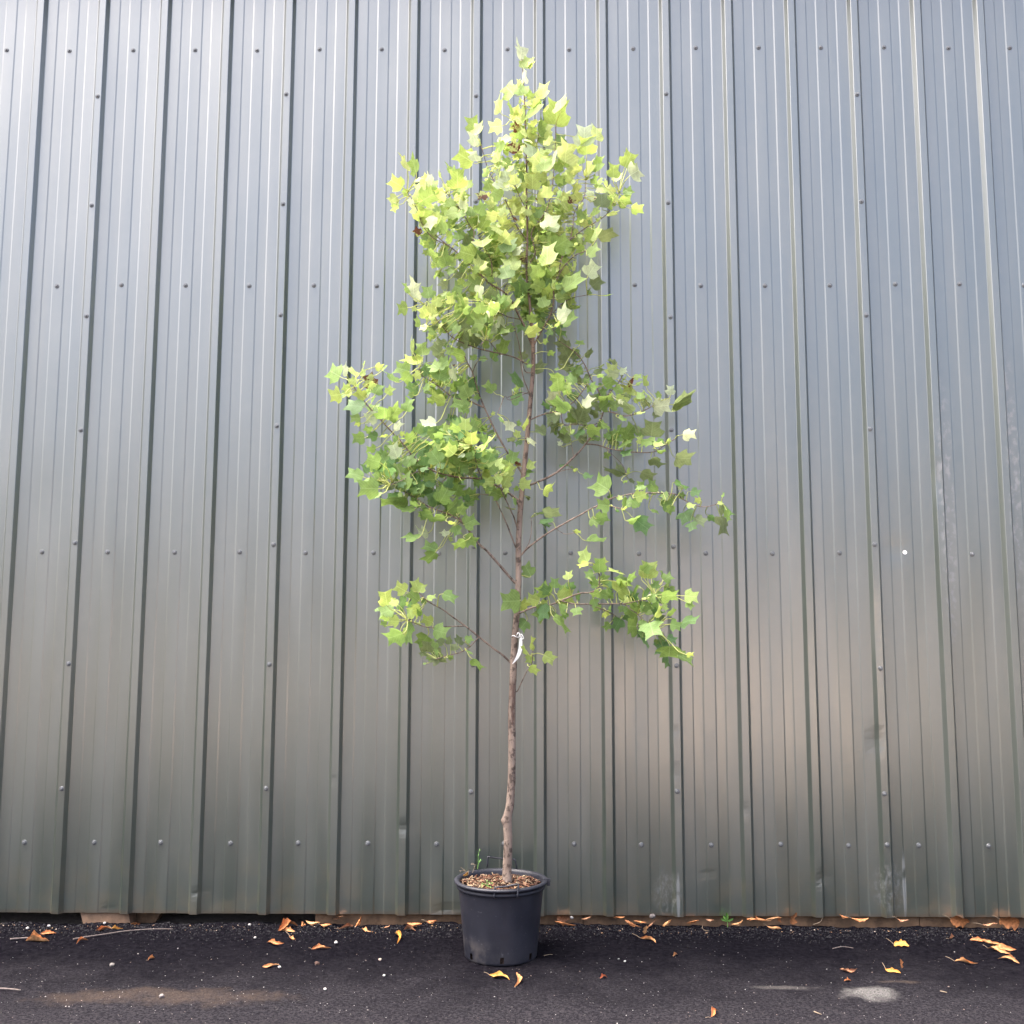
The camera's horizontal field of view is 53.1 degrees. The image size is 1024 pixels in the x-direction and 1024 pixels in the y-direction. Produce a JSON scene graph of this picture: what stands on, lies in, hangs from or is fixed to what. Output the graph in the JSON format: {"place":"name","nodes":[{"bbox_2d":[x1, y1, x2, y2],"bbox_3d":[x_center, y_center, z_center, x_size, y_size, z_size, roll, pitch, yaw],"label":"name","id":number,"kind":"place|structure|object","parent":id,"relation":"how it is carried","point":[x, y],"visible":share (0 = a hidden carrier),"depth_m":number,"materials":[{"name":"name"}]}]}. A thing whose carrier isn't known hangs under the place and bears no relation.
{"place":"outdoors","nodes":[
{"label":"outdoors","id":0,"kind":"place"},
{"bbox_2d":[0,912,314,924],"bbox_3d":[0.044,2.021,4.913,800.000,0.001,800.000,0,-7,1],"label":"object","id":1,"kind":"structure","parent":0,"point":[76,918],"depth_m":5.17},
{"bbox_2d":[0,0,1023,928],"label":"metal shed","id":2,"kind":"structure","parent":1,"relation":"on","point":[218,694],"depth_m":5.17,"materials":[{"name":"paint"}]},
{"bbox_2d":[0,921,1023,1023],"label":"ground","id":3,"kind":"structure","parent":0,"point":[804,982],"depth_m":4.19,"materials":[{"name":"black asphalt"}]},
{"bbox_2d":[0,987,20,989],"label":"twig","id":4,"kind":"object","parent":3,"relation":"on","point":[9,988],"visible":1,"depth_m":4.02,"materials":[{"name":"beige wood"}]},
{"bbox_2d":[10,937,27,939],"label":"twig","id":5,"kind":"object","parent":3,"relation":"on","point":[18,938],"visible":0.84,"depth_m":4.68,"materials":[{"name":"grey wood"}]},
{"bbox_2d":[26,930,48,940],"bbox_3d":[-2.163,1.929,4.660,0.107,0.050,0.035,0,-7,1],"label":"dry leaf","id":6,"kind":"object","parent":3,"relation":"on","point":[35,936],"visible":1,"depth_m":4.66,"materials":[{"name":"brown plant"}]},
{"bbox_2d":[41,930,54,933],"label":"dry leaf","id":7,"kind":"object","parent":3,"relation":"on","point":[47,932],"visible":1,"depth_m":4.78,"materials":[{"name":"orange plant"}]},
{"bbox_2d":[96,925,111,930],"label":"dry leaf","id":8,"kind":"object","parent":3,"relation":"on","point":[101,927],"visible":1,"depth_m":4.84,"materials":[{"name":"orange plant"}]},
{"bbox_2d":[81,913,136,923],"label":"timber block","id":9,"kind":"structure","parent":3,"relation":"on","point":[117,918],"depth_m":4.95,"materials":[{"name":"beige wood"}]},
{"bbox_2d":[73,928,167,939],"bbox_3d":[-1.813,1.963,4.779,0.434,0.006,0.052,3,-7,-22],"label":"twig","id":10,"kind":"object","parent":3,"relation":"on","point":[117,932],"visible":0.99,"depth_m":4.78,"materials":[{"name":"grey wood"}]},
{"bbox_2d":[136,913,162,922],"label":"timber block","id":11,"kind":"structure","parent":3,"relation":"on","point":[147,917],"depth_m":5.04,"materials":[{"name":"brown wood"}]},
{"bbox_2d":[262,963,278,967],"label":"dry leaf","id":12,"kind":"object","parent":3,"relation":"on","point":[268,965],"visible":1,"depth_m":4.32,"materials":[{"name":"plant"}]},
{"bbox_2d":[267,939,282,944],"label":"dry leaf","id":13,"kind":"object","parent":3,"relation":"on","point":[273,941],"visible":1,"depth_m":4.64,"materials":[{"name":"brown plant"}]},
{"bbox_2d":[278,918,297,930],"bbox_3d":[-1.067,1.955,4.870,0.045,0.051,0.098,-3,-8,26],"label":"dry leaf","id":14,"kind":"object","parent":3,"relation":"on","point":[286,922],"visible":1,"depth_m":4.87,"materials":[{"name":"orange plant"}]},
{"bbox_2d":[282,927,294,931],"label":"dry leaf","id":15,"kind":"object","parent":3,"relation":"on","point":[288,929],"visible":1,"depth_m":4.83,"materials":[{"name":"plant"}]},
{"bbox_2d":[306,921,319,925],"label":"dry leaf","id":16,"kind":"object","parent":3,"relation":"on","point":[311,923],"visible":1,"depth_m":4.90,"materials":[{"name":"beige plant"}]},
{"bbox_2d":[311,943,330,948],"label":"dry leaf","id":17,"kind":"object","parent":3,"relation":"on","point":[318,945],"visible":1,"depth_m":4.57,"materials":[{"name":"brown plant"}]},
{"bbox_2d":[336,923,352,928],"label":"dry leaf","id":18,"kind":"object","parent":3,"relation":"on","point":[347,925],"visible":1,"depth_m":4.87,"materials":[{"name":"brown plant"}]},
{"bbox_2d":[395,930,400,942],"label":"dry leaf","id":19,"kind":"object","parent":3,"relation":"on","point":[398,932],"visible":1,"depth_m":4.71,"materials":[{"name":"yellow plant"}]},
{"bbox_2d":[404,924,415,930],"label":"dry leaf","id":20,"kind":"object","parent":3,"relation":"on","point":[408,927],"visible":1,"depth_m":4.83,"materials":[{"name":"brown plant"}]},
{"bbox_2d":[408,923,421,926],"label":"dry leaf","id":21,"kind":"object","parent":3,"relation":"on","point":[413,924],"visible":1,"depth_m":4.88,"materials":[{"name":"orange plant"}]},
{"bbox_2d":[485,971,508,978],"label":"dry leaf","id":22,"kind":"object","parent":3,"relation":"on","point":[498,974],"visible":1,"depth_m":4.20,"materials":[{"name":"yellow plant"}]},
{"bbox_2d":[454,856,549,966],"bbox_3d":[-0.044,1.751,4.501,0.424,0.380,0.413,0,-7,1],"label":"plant pot","id":23,"kind":"object","parent":3,"relation":"on","point":[500,927],"visible":0.88,"depth_m":4.35,"materials":[{"name":"black plastic"}]},
{"bbox_2d":[461,872,540,888],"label":"bark mulch","id":24,"kind":"object","parent":23,"relation":"in","point":[523,881],"visible":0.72,"depth_m":4.51,"materials":[{"name":"brown wood"}]},
{"bbox_2d":[324,39,734,884],"bbox_3d":[0.098,-0.320,4.710,1.911,4.003,0.758,1,-7,-7],"label":"young tree","id":25,"kind":"object","parent":24,"relation":"on","point":[454,455],"visible":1,"depth_m":4.71,"materials":[{"name":"green plant"}]},
{"bbox_2d":[511,632,523,663],"bbox_3d":[0.021,0.614,4.617,0.042,0.141,0.074,3,-7,-23],"label":"plant tag","id":26,"kind":"object","parent":25,"relation":"attached to","point":[519,649],"visible":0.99,"depth_m":4.60,"materials":[{"name":"white plastic"}]},
{"bbox_2d":[1,923,1018,936],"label":"litter","id":27,"kind":"object","parent":3,"relation":"on","point":[600,928],"visible":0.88,"depth_m":4.85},
{"bbox_2d":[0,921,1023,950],"bbox_3d":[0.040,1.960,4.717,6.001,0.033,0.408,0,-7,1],"label":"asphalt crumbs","id":28,"kind":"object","parent":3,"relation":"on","point":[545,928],"visible":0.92,"depth_m":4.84,"materials":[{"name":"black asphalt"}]},
{"bbox_2d":[514,972,521,987],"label":"dry leaf","id":29,"kind":"object","parent":3,"relation":"on","point":[519,977],"visible":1,"depth_m":4.13,"materials":[{"name":"yellow plant"}]},
{"bbox_2d":[557,915,569,921],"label":"dry leaf","id":30,"kind":"object","parent":3,"relation":"on","point":[561,918],"visible":1,"depth_m":4.89,"materials":[{"name":"brown plant"}]},
{"bbox_2d":[555,921,575,925],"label":"dry leaf","id":31,"kind":"object","parent":3,"relation":"on","point":[563,923],"visible":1,"depth_m":4.89,"materials":[{"name":"orange plant"}]},
{"bbox_2d":[625,920,639,926],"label":"dry leaf","id":32,"kind":"object","parent":3,"relation":"on","point":[630,923],"visible":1,"depth_m":4.88,"materials":[{"name":"orange plant"}]},
{"bbox_2d":[632,933,655,942],"bbox_3d":[0.609,1.957,4.713,0.134,0.021,0.016,-6,-9,40],"label":"dry leaf","id":33,"kind":"object","parent":3,"relation":"on","point":[647,937],"visible":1,"depth_m":4.70,"materials":[{"name":"brown plant"}]},
{"bbox_2d":[705,1007,717,1017],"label":"dry leaf","id":34,"kind":"object","parent":3,"relation":"on","point":[713,1011],"visible":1,"depth_m":3.79,"materials":[{"name":"orange plant"}]},
{"bbox_2d":[721,912,732,926],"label":"weed","id":35,"kind":"object","parent":3,"relation":"on","point":[725,919],"visible":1,"depth_m":4.88,"materials":[{"name":"green plant"}]},
{"bbox_2d":[763,923,780,928],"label":"dry leaf","id":36,"kind":"object","parent":3,"relation":"on","point":[774,927],"visible":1,"depth_m":4.87,"materials":[{"name":"plant"}]},
{"bbox_2d":[790,913,796,923],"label":"dry leaf","id":37,"kind":"object","parent":3,"relation":"on","point":[793,920],"visible":1,"depth_m":4.88,"materials":[{"name":"brown plant"}]},
{"bbox_2d":[841,968,856,971],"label":"dry leaf","id":38,"kind":"object","parent":3,"relation":"on","point":[849,970],"visible":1,"depth_m":4.27,"materials":[{"name":"brown plant"}]},
{"bbox_2d":[843,915,867,921],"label":"dry leaf","id":39,"kind":"object","parent":3,"relation":"on","point":[858,920],"visible":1,"depth_m":4.87,"materials":[{"name":"beige plant"}]},
{"bbox_2d":[883,964,899,972],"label":"dry leaf","id":40,"kind":"object","parent":3,"relation":"on","point":[891,969],"visible":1,"depth_m":4.26,"materials":[{"name":"yellow plant"}]},
{"bbox_2d":[886,938,908,946],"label":"dry leaf","id":41,"kind":"object","parent":3,"relation":"on","point":[900,942],"visible":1,"depth_m":4.63,"materials":[{"name":"yellow plant"}]},
{"bbox_2d":[948,916,969,927],"bbox_3d":[2.113,1.946,4.861,0.119,0.065,0.037,0,-7,1],"label":"dry leaf","id":42,"kind":"object","parent":3,"relation":"on","point":[956,921],"visible":1,"depth_m":4.87,"materials":[{"name":"brown plant"}]},
{"bbox_2d":[945,956,975,963],"bbox_3d":[1.927,1.923,4.394,0.130,0.024,0.027,-4,-8,32],"label":"dry leaf","id":43,"kind":"object","parent":3,"relation":"on","point":[963,959],"visible":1,"depth_m":4.39,"materials":[{"name":"plant"}]},
{"bbox_2d":[970,936,985,940],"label":"dry leaf","id":44,"kind":"object","parent":3,"relation":"on","point":[977,938],"visible":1,"depth_m":4.71,"materials":[{"name":"plant"}]},
{"bbox_2d":[983,939,1005,945],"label":"dry leaf","id":45,"kind":"object","parent":3,"relation":"on","point":[990,942],"visible":1,"depth_m":4.66,"materials":[{"name":"brown plant"}]},
{"bbox_2d":[984,945,1008,953],"bbox_3d":[2.154,1.941,4.556,0.028,0.022,0.126,4,-8,-32],"label":"dry leaf","id":46,"kind":"object","parent":3,"relation":"on","point":[999,949],"visible":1,"depth_m":4.55,"materials":[{"name":"beige plant"}]},
{"bbox_2d":[992,915,1019,930],"bbox_3d":[2.344,1.951,4.856,0.123,0.076,0.040,-2,-7,14],"label":"dry leaf","id":47,"kind":"object","parent":3,"relation":"on","point":[1009,922],"visible":1,"depth_m":4.87,"materials":[{"name":"brown plant"}]},
{"bbox_2d":[998,943,1015,950],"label":"dry leaf","id":48,"kind":"object","parent":3,"relation":"on","point":[1004,947],"visible":0.94,"depth_m":4.58,"materials":[{"name":"plant"}]},
{"bbox_2d":[998,954,1018,962],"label":"dry leaf","id":49,"kind":"object","parent":3,"relation":"on","point":[1010,956],"visible":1,"depth_m":4.41,"materials":[{"name":"orange plant"}]}
]}

